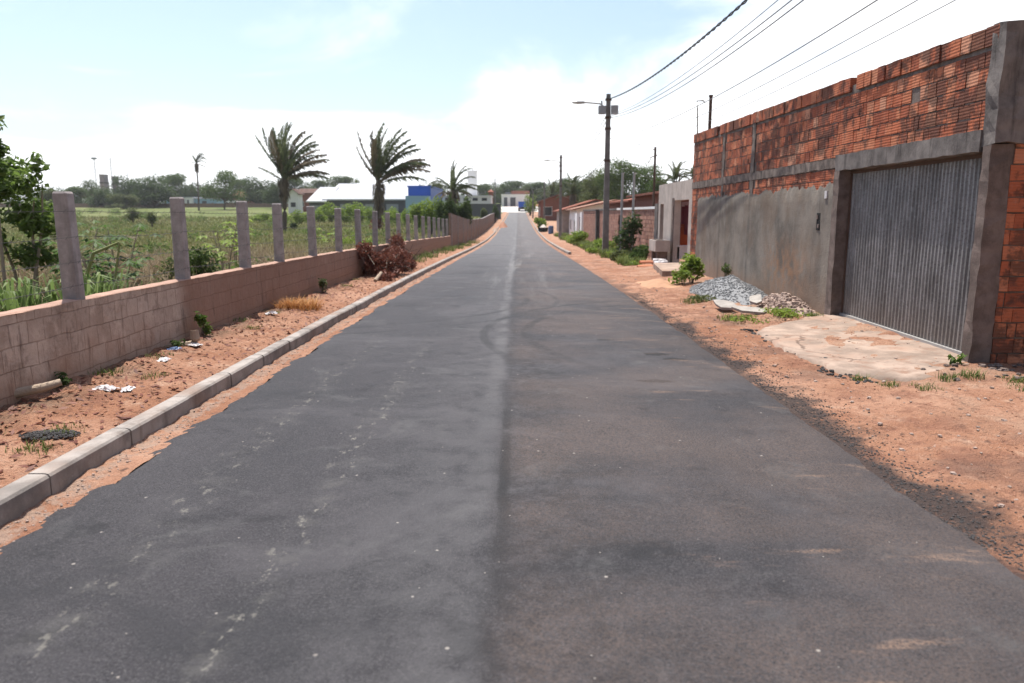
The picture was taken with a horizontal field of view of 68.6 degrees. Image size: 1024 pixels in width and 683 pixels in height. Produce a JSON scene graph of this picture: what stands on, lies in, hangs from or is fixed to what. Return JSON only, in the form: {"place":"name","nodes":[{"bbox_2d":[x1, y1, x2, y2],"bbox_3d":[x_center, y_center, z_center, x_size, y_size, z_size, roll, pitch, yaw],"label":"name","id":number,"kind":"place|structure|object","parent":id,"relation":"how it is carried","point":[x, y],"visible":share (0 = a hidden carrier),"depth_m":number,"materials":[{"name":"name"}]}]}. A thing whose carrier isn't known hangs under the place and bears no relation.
{"place":"outdoors","nodes":[
{"label":"outdoors","id":0,"kind":"place"},
{"bbox_2d":[0,212,508,553],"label":"verge","id":1,"kind":"structure","parent":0,"point":[28,417],"depth_m":6.89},
{"bbox_2d":[5,437,61,456],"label":"weed clump","id":2,"kind":"object","parent":1,"relation":"on","point":[32,447],"visible":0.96,"depth_m":5.18,"materials":[{"name":"green plant"}]},
{"bbox_2d":[14,379,61,397],"bbox_3d":[-4.594,0.455,6.287,1.443,0.168,0.145,-3,10,-19],"label":"dry log","id":3,"kind":"object","parent":1,"relation":"on","point":[32,389],"visible":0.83,"depth_m":6.43,"materials":[{"name":"brown wood"}]},
{"bbox_2d":[18,429,80,439],"bbox_3d":[-3.425,0.680,5.544,0.443,0.037,0.264,0,10,0],"label":"tar lump","id":4,"kind":"object","parent":1,"relation":"on","point":[36,434],"visible":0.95,"depth_m":5.50,"materials":[{"name":"stone"}]},
{"bbox_2d":[164,330,199,346],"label":"litter","id":5,"kind":"object","parent":1,"relation":"on","point":[194,336],"visible":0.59,"depth_m":9.07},
{"bbox_2d":[194,311,212,335],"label":"leafy weed","id":6,"kind":"object","parent":1,"relation":"on","point":[200,320],"visible":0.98,"depth_m":9.69,"materials":[{"name":"green plant"}]},
{"bbox_2d":[0,263,428,477],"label":"leaf litter","id":7,"kind":"object","parent":1,"relation":"on","point":[12,432],"visible":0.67,"depth_m":7.04,"materials":[{"name":"brown plant"}]},
{"bbox_2d":[0,261,433,488],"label":"dirt clods","id":8,"kind":"object","parent":1,"relation":"on","point":[19,408],"visible":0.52,"depth_m":6.84,"materials":[{"name":"soil"}]},
{"bbox_2d":[0,271,433,550],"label":"gutter pebbles","id":9,"kind":"object","parent":1,"relation":"on","point":[27,520],"visible":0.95,"depth_m":5.88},
{"bbox_2d":[0,191,450,407],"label":"boundary wall","id":10,"kind":"structure","parent":1,"relation":"on","point":[75,331],"depth_m":8.87,"materials":[{"name":"concrete"}]},
{"bbox_2d":[0,213,507,525],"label":"kerb","id":11,"kind":"structure","parent":1,"relation":"on","point":[19,496],"depth_m":5.87,"materials":[{"name":"concrete"}]},
{"bbox_2d":[269,294,330,311],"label":"dry grass tuft","id":12,"kind":"object","parent":1,"relation":"on","point":[300,304],"visible":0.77,"depth_m":12.88,"materials":[{"name":"plant"}]},
{"bbox_2d":[345,230,421,280],"bbox_3d":[-3.562,-2.404,22.038,2.012,1.789,6.861,0,10,0],"label":"brush pile","id":13,"kind":"object","parent":1,"relation":"on","point":[392,260],"visible":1,"depth_m":20.75,"materials":[{"name":"brown plant"}]},
{"bbox_2d":[0,201,537,278],"bbox_3d":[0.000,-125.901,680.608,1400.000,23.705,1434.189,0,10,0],"label":"ground","id":14,"kind":"structure","parent":0,"point":[209,211],"depth_m":198.73,"materials":[{"name":"plant"}]},
{"bbox_2d":[0,115,17,286],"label":"broadleaf tree","id":15,"kind":"object","parent":14,"relation":"on","point":[5,192],"visible":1,"depth_m":12.92,"materials":[{"name":"green plant"}]},
{"bbox_2d":[0,273,50,311],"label":"leafy clump","id":16,"kind":"object","parent":14,"relation":"on","point":[10,304],"visible":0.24,"depth_m":8.12,"materials":[{"name":"green plant"}]},
{"bbox_2d":[0,152,58,298],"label":"broadleaf tree","id":17,"kind":"object","parent":14,"relation":"on","point":[33,223],"visible":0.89,"depth_m":13.79,"materials":[{"name":"green plant"}]},
{"bbox_2d":[10,285,60,304],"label":"leafy clump","id":18,"kind":"object","parent":14,"relation":"on","point":[38,302],"visible":0.07,"depth_m":8.43,"materials":[{"name":"green plant"}]},
{"bbox_2d":[63,186,89,202],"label":"tree","id":19,"kind":"object","parent":14,"relation":"on","point":[75,191],"visible":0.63,"depth_m":244.72,"materials":[{"name":"green plant"}]},
{"bbox_2d":[41,220,115,274],"bbox_3d":[-7.755,-1.341,13.458,1.365,1.677,1.273,0,10,0],"label":"broadleaf plant","id":20,"kind":"object","parent":14,"relation":"on","point":[80,234],"visible":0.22,"depth_m":13.35,"materials":[{"name":"green plant"}]},
{"bbox_2d":[32,267,134,302],"bbox_3d":[-4.982,-0.310,8.716,1.171,1.075,1.536,0,10,0],"label":"leafy clump","id":21,"kind":"object","parent":14,"relation":"on","point":[98,276],"visible":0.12,"depth_m":8.57,"materials":[{"name":"green plant"}]},
{"bbox_2d":[48,272,131,295],"bbox_3d":[-5.146,-0.399,9.569,1.285,0.960,1.004,6,11,29],"label":"leafy clump","id":22,"kind":"object","parent":14,"relation":"on","point":[109,285],"visible":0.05,"depth_m":9.45,"materials":[{"name":"green plant"}]},
{"bbox_2d":[44,241,149,290],"bbox_3d":[-6.388,-0.847,11.514,1.426,1.383,1.349,6,12,33],"label":"broadleaf plant","id":23,"kind":"object","parent":14,"relation":"on","point":[127,262],"visible":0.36,"depth_m":11.47,"materials":[{"name":"green plant"}]},
{"bbox_2d":[84,241,119,289],"bbox_3d":[-5.223,-0.594,9.537,0.601,1.353,0.052,0,10,0],"label":"bent stalk","id":24,"kind":"object","parent":14,"relation":"on","point":[93,254],"visible":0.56,"depth_m":9.45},
{"bbox_2d":[84,186,120,207],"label":"tree","id":25,"kind":"object","parent":14,"relation":"on","point":[102,200],"visible":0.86,"depth_m":234.03,"materials":[{"name":"green plant"}]},
{"bbox_2d":[80,224,162,287],"bbox_3d":[-6.748,-1.210,12.915,1.459,1.627,1.392,0,10,0],"label":"broadleaf plant","id":26,"kind":"object","parent":14,"relation":"on","point":[123,238],"visible":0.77,"depth_m":12.87,"materials":[{"name":"green plant"}]},
{"bbox_2d":[104,193,141,208],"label":"tree","id":27,"kind":"object","parent":14,"relation":"on","point":[127,200],"visible":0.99,"depth_m":220.37,"materials":[{"name":"green plant"}]},
{"bbox_2d":[107,173,144,198],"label":"tree","id":28,"kind":"object","parent":14,"relation":"on","point":[125,185],"visible":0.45,"depth_m":262.35,"materials":[{"name":"green plant"}]},
{"bbox_2d":[0,203,287,206],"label":"field wall","id":29,"kind":"structure","parent":14,"relation":"on","point":[193,205],"depth_m":241.05,"materials":[{"name":"concrete"}]},
{"bbox_2d":[128,173,179,207],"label":"tree","id":30,"kind":"object","parent":14,"relation":"on","point":[155,194],"visible":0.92,"depth_m":232.90,"materials":[{"name":"green plant"}]},
{"bbox_2d":[152,255,174,281],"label":"shrub","id":31,"kind":"object","parent":14,"relation":"on","point":[169,259],"visible":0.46,"depth_m":14.88,"materials":[{"name":"green plant"}]},
{"bbox_2d":[0,238,352,303],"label":"dry weeds","id":32,"kind":"object","parent":14,"relation":"on","point":[216,252],"visible":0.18,"depth_m":19.66,"materials":[{"name":"plant"}]},
{"bbox_2d":[159,173,194,196],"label":"tree","id":33,"kind":"object","parent":14,"relation":"on","point":[177,181],"visible":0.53,"depth_m":271.75,"materials":[{"name":"green plant"}]},
{"bbox_2d":[178,182,202,197],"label":"tree","id":34,"kind":"object","parent":14,"relation":"on","point":[185,192],"visible":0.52,"depth_m":268.62,"materials":[{"name":"green plant"}]},
{"bbox_2d":[173,241,219,275],"bbox_3d":[-5.852,-1.216,14.011,0.818,1.318,0.777,8,13,40],"label":"shrub","id":35,"kind":"object","parent":14,"relation":"on","point":[197,258],"visible":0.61,"depth_m":13.82,"materials":[{"name":"green plant"}]},
{"bbox_2d":[190,153,207,210],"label":"palm tree","id":36,"kind":"object","parent":14,"relation":"on","point":[196,161],"visible":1,"depth_m":204.67,"materials":[{"name":"green plant"}]},
{"bbox_2d":[1,207,432,276],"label":"field scrub","id":37,"kind":"object","parent":14,"relation":"on","point":[156,247],"visible":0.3,"depth_m":56.92,"materials":[{"name":"green plant"}]},
{"bbox_2d":[195,169,249,209],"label":"tree","id":38,"kind":"object","parent":14,"relation":"on","point":[221,193],"visible":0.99,"depth_m":214.01,"materials":[{"name":"green plant"}]},
{"bbox_2d":[194,219,253,269],"bbox_3d":[-6.439,-1.898,16.881,1.326,1.720,1.399,0,10,0],"label":"broadleaf plant","id":39,"kind":"object","parent":14,"relation":"on","point":[221,258],"visible":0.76,"depth_m":16.80,"materials":[{"name":"green plant"}]},
{"bbox_2d":[0,214,480,306],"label":"field grass","id":40,"kind":"structure","parent":14,"relation":"on","point":[288,234],"depth_m":56.56,"materials":[{"name":"plant"}]},
{"bbox_2d":[238,174,273,202],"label":"tree","id":41,"kind":"object","parent":14,"relation":"on","point":[255,193],"visible":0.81,"depth_m":247.34,"materials":[{"name":"green plant"}]},
{"bbox_2d":[261,181,287,206],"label":"tree","id":42,"kind":"object","parent":14,"relation":"on","point":[271,194],"visible":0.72,"depth_m":224.27,"materials":[{"name":"green plant"}]},
{"bbox_2d":[255,121,329,230],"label":"palm tree","id":43,"kind":"object","parent":14,"relation":"on","point":[286,162],"visible":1,"depth_m":82.57,"materials":[{"name":"green plant"}]},
{"bbox_2d":[288,189,304,212],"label":"gabled house","id":44,"kind":"structure","parent":14,"relation":"on","point":[295,201],"depth_m":182.07,"materials":[{"name":"white paint"}]},
{"bbox_2d":[299,189,317,211],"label":"brick house","id":45,"kind":"structure","parent":14,"relation":"on","point":[308,193],"depth_m":196.71,"materials":[{"name":"brown tile"}]},
{"bbox_2d":[306,187,338,211],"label":"warehouse annex","id":46,"kind":"object","parent":14,"relation":"on","point":[315,200],"visible":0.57,"depth_m":164.41,"materials":[{"name":"grey metal"}]},
{"bbox_2d":[317,201,339,221],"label":"shrub","id":47,"kind":"object","parent":14,"relation":"on","point":[328,211],"visible":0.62,"depth_m":125.76,"materials":[{"name":"green plant"}]},
{"bbox_2d":[323,175,360,186],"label":"tree","id":48,"kind":"object","parent":14,"relation":"on","point":[334,181],"visible":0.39,"depth_m":321.14,"materials":[{"name":"green plant"}]},
{"bbox_2d":[333,203,354,221],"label":"shrub","id":49,"kind":"object","parent":14,"relation":"on","point":[347,212],"visible":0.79,"depth_m":119.74,"materials":[{"name":"green plant"}]},
{"bbox_2d":[322,184,420,215],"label":"warehouse","id":50,"kind":"structure","parent":14,"relation":"on","point":[343,194],"depth_m":164.01,"materials":[{"name":"grey metal"}]},
{"bbox_2d":[356,122,430,229],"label":"palm tree","id":51,"kind":"object","parent":14,"relation":"on","point":[381,163],"visible":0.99,"depth_m":80.71,"materials":[{"name":"green plant"}]},
{"bbox_2d":[408,203,425,230],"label":"shrub","id":52,"kind":"object","parent":14,"relation":"on","point":[416,210],"visible":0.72,"depth_m":76.64,"materials":[{"name":"green plant"}]},
{"bbox_2d":[405,186,442,213],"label":"blue building","id":53,"kind":"structure","parent":14,"relation":"on","point":[417,194],"depth_m":147.08,"materials":[{"name":"paint"}]},
{"bbox_2d":[420,195,443,234],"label":"shrub","id":54,"kind":"object","parent":14,"relation":"on","point":[428,211],"visible":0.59,"depth_m":68.74,"materials":[{"name":"green plant"}]},
{"bbox_2d":[432,193,454,233],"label":"shrub","id":55,"kind":"object","parent":14,"relation":"on","point":[441,212],"visible":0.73,"depth_m":64.77,"materials":[{"name":"green plant"}]},
{"bbox_2d":[431,160,478,204],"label":"palm tree","id":56,"kind":"object","parent":14,"relation":"on","point":[453,185],"visible":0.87,"depth_m":70.26,"materials":[{"name":"green plant"}]},
{"bbox_2d":[456,196,472,223],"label":"shrub","id":57,"kind":"object","parent":14,"relation":"on","point":[464,209],"visible":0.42,"depth_m":66.70,"materials":[{"name":"green plant"}]},
{"bbox_2d":[442,195,492,206],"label":"white building","id":58,"kind":"structure","parent":14,"relation":"on","point":[481,199],"depth_m":176.85,"materials":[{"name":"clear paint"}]},
{"bbox_2d":[467,162,477,194],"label":"water tower","id":59,"kind":"structure","parent":14,"relation":"on","point":[471,180],"depth_m":185.97,"materials":[{"name":"white paint"}]},
{"bbox_2d":[449,213,496,246],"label":"block wall","id":60,"kind":"structure","parent":14,"relation":"on","point":[462,230],"depth_m":61.44,"materials":[{"name":"concrete"}]},
{"bbox_2d":[468,204,501,218],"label":"grey yard wall","id":61,"kind":"structure","parent":14,"relation":"on","point":[476,209],"depth_m":157.54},
{"bbox_2d":[501,191,529,205],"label":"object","id":62,"kind":"structure","parent":14,"relation":"on","point":[513,198],"depth_m":257.48,"materials":[{"name":"paint"}]},
{"bbox_2d":[421,179,628,203],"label":"wood","id":63,"kind":"object","parent":14,"relation":"on","point":[501,188],"visible":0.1,"depth_m":317.51,"materials":[{"name":"green plant"}]},
{"bbox_2d":[535,194,580,220],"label":"tiled house","id":64,"kind":"structure","parent":14,"relation":"on","point":[551,204],"depth_m":147.63,"materials":[{"name":"brick"}]},
{"bbox_2d":[552,173,587,205],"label":"palm tree","id":65,"kind":"object","parent":14,"relation":"on","point":[572,189],"visible":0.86,"depth_m":115.51,"materials":[{"name":"green plant"}]},
{"bbox_2d":[564,230,588,244],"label":"shrub","id":66,"kind":"object","parent":14,"relation":"on","point":[577,237],"visible":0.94,"depth_m":53.27,"materials":[{"name":"green plant"}]},
{"bbox_2d":[553,199,600,232],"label":"tiled house","id":67,"kind":"structure","parent":14,"relation":"on","point":[565,221],"depth_m":89.88,"materials":[{"name":"paint"}]},
{"bbox_2d":[565,199,617,234],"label":"tiled house","id":68,"kind":"structure","parent":14,"relation":"on","point":[579,209],"depth_m":81.36,"materials":[{"name":"paint"}]},
{"bbox_2d":[576,168,625,201],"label":"tree","id":69,"kind":"object","parent":14,"relation":"on","point":[590,184],"visible":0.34,"depth_m":109.34,"materials":[{"name":"green plant"}]},
{"bbox_2d":[600,198,634,208],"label":"tiled house","id":70,"kind":"structure","parent":14,"relation":"on","point":[627,203],"depth_m":55.64,"materials":[{"name":"tile"}]},
{"bbox_2d":[594,156,664,200],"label":"tree","id":71,"kind":"object","parent":14,"relation":"on","point":[640,183],"visible":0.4,"depth_m":101.30,"materials":[{"name":"green plant"}]},
{"bbox_2d":[628,243,648,259],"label":"shrub","id":72,"kind":"object","parent":14,"relation":"on","point":[641,251],"visible":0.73,"depth_m":28.35,"materials":[{"name":"green plant"}]},
{"bbox_2d":[626,191,688,210],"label":"tiled house","id":73,"kind":"structure","parent":14,"relation":"on","point":[644,200],"depth_m":43.41,"materials":[{"name":"tile"}]},
{"bbox_2d":[655,161,690,184],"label":"palm tree","id":74,"kind":"object","parent":14,"relation":"on","point":[675,174],"visible":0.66,"depth_m":48.69,"materials":[{"name":"green plant"}]},
{"bbox_2d":[0,212,1023,682],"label":"road","id":75,"kind":"structure","parent":0,"point":[408,468],"depth_m":3.94,"materials":[{"name":"asphalt"}]},
{"bbox_2d":[0,0,1023,200],"label":"sky","id":76,"kind":"structure","parent":0,"point":[146,86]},
{"bbox_2d":[526,212,1023,579],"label":"verge","id":77,"kind":"structure","parent":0,"point":[924,425],"depth_m":6.44,"materials":[{"name":"soil"}]},
{"bbox_2d":[544,155,561,237],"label":"power pole","id":78,"kind":"object","parent":77,"relation":"on","point":[560,205],"visible":0.98,"depth_m":74.56,"materials":[{"name":"concrete"}]},
{"bbox_2d":[572,94,617,250],"bbox_3d":[3.814,-7.566,35.161,2.163,7.773,0.321,0,10,-1],"label":"power pole","id":79,"kind":"object","parent":77,"relation":"on","point":[608,109],"visible":0.98,"depth_m":35.01,"materials":[{"name":"concrete"}]},
{"bbox_2d":[609,0,747,99],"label":"power cable","id":80,"kind":"object","parent":79,"relation":"attached to","point":[712,29],"visible":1,"depth_m":19.16,"materials":[{"name":"rubber"}]},
{"bbox_2d":[611,0,791,115],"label":"power cable","id":81,"kind":"object","parent":79,"relation":"attached to","point":[720,54],"visible":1,"depth_m":16.55,"materials":[{"name":"rubber"}]},
{"bbox_2d":[610,0,803,117],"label":"power cable","id":82,"kind":"object","parent":79,"relation":"attached to","point":[725,57],"visible":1,"depth_m":16.21,"materials":[{"name":"rubber"}]},
{"bbox_2d":[610,0,877,138],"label":"power cable","id":83,"kind":"object","parent":79,"relation":"attached to","point":[771,64],"visible":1,"depth_m":13.63,"materials":[{"name":"rubber"}]},
{"bbox_2d":[614,0,917,144],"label":"power cable","id":84,"kind":"object","parent":79,"relation":"attached to","point":[797,66],"visible":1,"depth_m":12.52,"materials":[{"name":"rubber"}]},
{"bbox_2d":[609,0,954,148],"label":"power cable","id":85,"kind":"object","parent":79,"relation":"attached to","point":[818,70],"visible":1,"depth_m":12.03,"materials":[{"name":"rubber"}]},
{"bbox_2d":[583,208,617,247],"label":"brick front wall","id":86,"kind":"structure","parent":77,"relation":"on","point":[589,216],"depth_m":50.61,"materials":[{"name":"brick"}]},
{"bbox_2d":[612,210,645,251],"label":"shrub","id":87,"kind":"object","parent":77,"relation":"on","point":[625,232],"visible":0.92,"depth_m":31.13,"materials":[{"name":"green plant"}]},
{"bbox_2d":[613,255,648,265],"bbox_3d":[4.397,-3.055,27.870,1.498,0.324,3.036,0,10,0],"label":"grass patch","id":88,"kind":"object","parent":77,"relation":"on","point":[624,260],"visible":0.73,"depth_m":27.37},
{"bbox_2d":[617,206,654,257],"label":"brick front wall","id":89,"kind":"structure","parent":77,"relation":"on","point":[647,216],"depth_m":32.58,"materials":[{"name":"brick"}]},
{"bbox_2d":[649,239,669,259],"bbox_3d":[5.130,-2.953,26.177,0.500,1.180,1.200,0,10,0],"label":"laundry sink","id":90,"kind":"object","parent":77,"relation":"on","point":[659,248],"visible":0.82,"depth_m":25.66,"materials":[{"name":"paint"}]},
{"bbox_2d":[636,279,683,287],"bbox_3d":[3.750,-1.435,18.625,1.760,0.231,3.300,0,10,0],"label":"heap","id":91,"kind":"object","parent":77,"relation":"on","point":[655,283],"visible":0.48,"depth_m":18.26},
{"bbox_2d":[654,173,692,262],"bbox_3d":[7.160,-4.126,26.129,3.380,3.508,7.100,0,10,0],"label":"plastered front","id":92,"kind":"object","parent":77,"relation":"on","point":[667,214],"visible":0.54,"depth_m":25.70,"materials":[{"name":"paint"}]},
{"bbox_2d":[681,205,688,235],"bbox_3d":[6.147,-4.303,26.657,0.103,1.080,1.002,0,10,0],"label":"hanging cloth","id":93,"kind":"object","parent":92,"relation":"hanging from","point":[684,214],"visible":0.82,"depth_m":26.48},
{"bbox_2d":[653,263,701,276],"bbox_3d":[4.917,-2.149,22.756,1.104,0.250,3.698,1,10,5],"label":"doorstep slab","id":94,"kind":"structure","parent":77,"relation":"on","point":[663,269],"depth_m":22.34,"materials":[{"name":"concrete"}]},
{"bbox_2d":[668,267,693,284],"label":"leafy weed","id":95,"kind":"object","parent":77,"relation":"on","point":[682,275],"visible":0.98,"depth_m":18.18,"materials":[{"name":"green plant"}]},
{"bbox_2d":[679,252,705,282],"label":"leafy weed","id":96,"kind":"object","parent":77,"relation":"on","point":[691,263],"visible":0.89,"depth_m":18.48,"materials":[{"name":"green plant"}]},
{"bbox_2d":[713,300,735,309],"bbox_3d":[3.748,-0.649,13.226,0.286,0.044,0.714,-17,18,-11],"label":"broken slab","id":97,"kind":"object","parent":77,"relation":"on","point":[724,305],"depth_m":13.17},
{"bbox_2d":[689,275,767,305],"bbox_3d":[4.550,-1.103,15.537,1.650,0.555,5.940,0,10,0],"label":"gravel heap","id":98,"kind":"object","parent":77,"relation":"on","point":[734,289],"visible":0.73,"depth_m":14.88,"materials":[{"name":"gravel"}]},
{"bbox_2d":[731,305,766,314],"bbox_3d":[3.946,-0.523,12.466,0.610,0.044,0.224,11,29,36],"label":"broken slab","id":99,"kind":"object","parent":77,"relation":"on","point":[748,309],"depth_m":12.43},
{"bbox_2d":[758,306,809,318],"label":"leafy weed","id":100,"kind":"object","parent":77,"relation":"on","point":[784,311],"visible":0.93,"depth_m":11.77,"materials":[{"name":"green plant"}]},
{"bbox_2d":[756,292,817,314],"bbox_3d":[4.788,-0.657,13.178,1.072,0.438,3.410,0,10,0],"label":"rubble heap","id":101,"kind":"object","parent":77,"relation":"on","point":[782,299],"visible":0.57,"depth_m":12.83,"materials":[{"name":"stone"}]},
{"bbox_2d":[585,264,1023,550],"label":"dirt clods","id":102,"kind":"object","parent":77,"relation":"on","point":[995,505],"visible":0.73,"depth_m":6.62,"materials":[{"name":"soil"}]},
{"bbox_2d":[740,329,878,383],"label":"apron crumbs","id":103,"kind":"object","parent":77,"relation":"on","point":[822,368],"visible":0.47,"depth_m":8.02,"materials":[{"name":"concrete"}]},
{"bbox_2d":[622,272,1022,507],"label":"verge stones","id":104,"kind":"object","parent":77,"relation":"on","point":[1000,505],"visible":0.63,"depth_m":6.83,"materials":[{"name":"stone"}]},
{"bbox_2d":[630,293,1023,571],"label":"asphalt crumbs","id":105,"kind":"object","parent":77,"relation":"on","point":[973,536],"visible":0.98,"depth_m":5.29,"materials":[{"name":"asphalt"}]},
{"bbox_2d":[690,20,1023,363],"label":"brick yard wall","id":106,"kind":"structure","parent":77,"relation":"on","point":[890,196],"depth_m":9.99,"materials":[{"name":"brick"}]},
{"bbox_2d":[954,367,987,380],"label":"weed clump","id":107,"kind":"object","parent":77,"relation":"on","point":[976,374],"visible":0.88,"depth_m":7.50,"materials":[{"name":"green plant"}]},
{"bbox_2d":[920,363,1023,380],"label":"broken stones","id":108,"kind":"object","parent":77,"relation":"on","point":[992,366],"visible":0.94,"depth_m":7.81,"materials":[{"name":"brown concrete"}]},
{"bbox_2d":[756,314,968,381],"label":"driveway","id":109,"kind":"structure","parent":0,"point":[795,336],"depth_m":8.97,"materials":[{"name":"concrete"}]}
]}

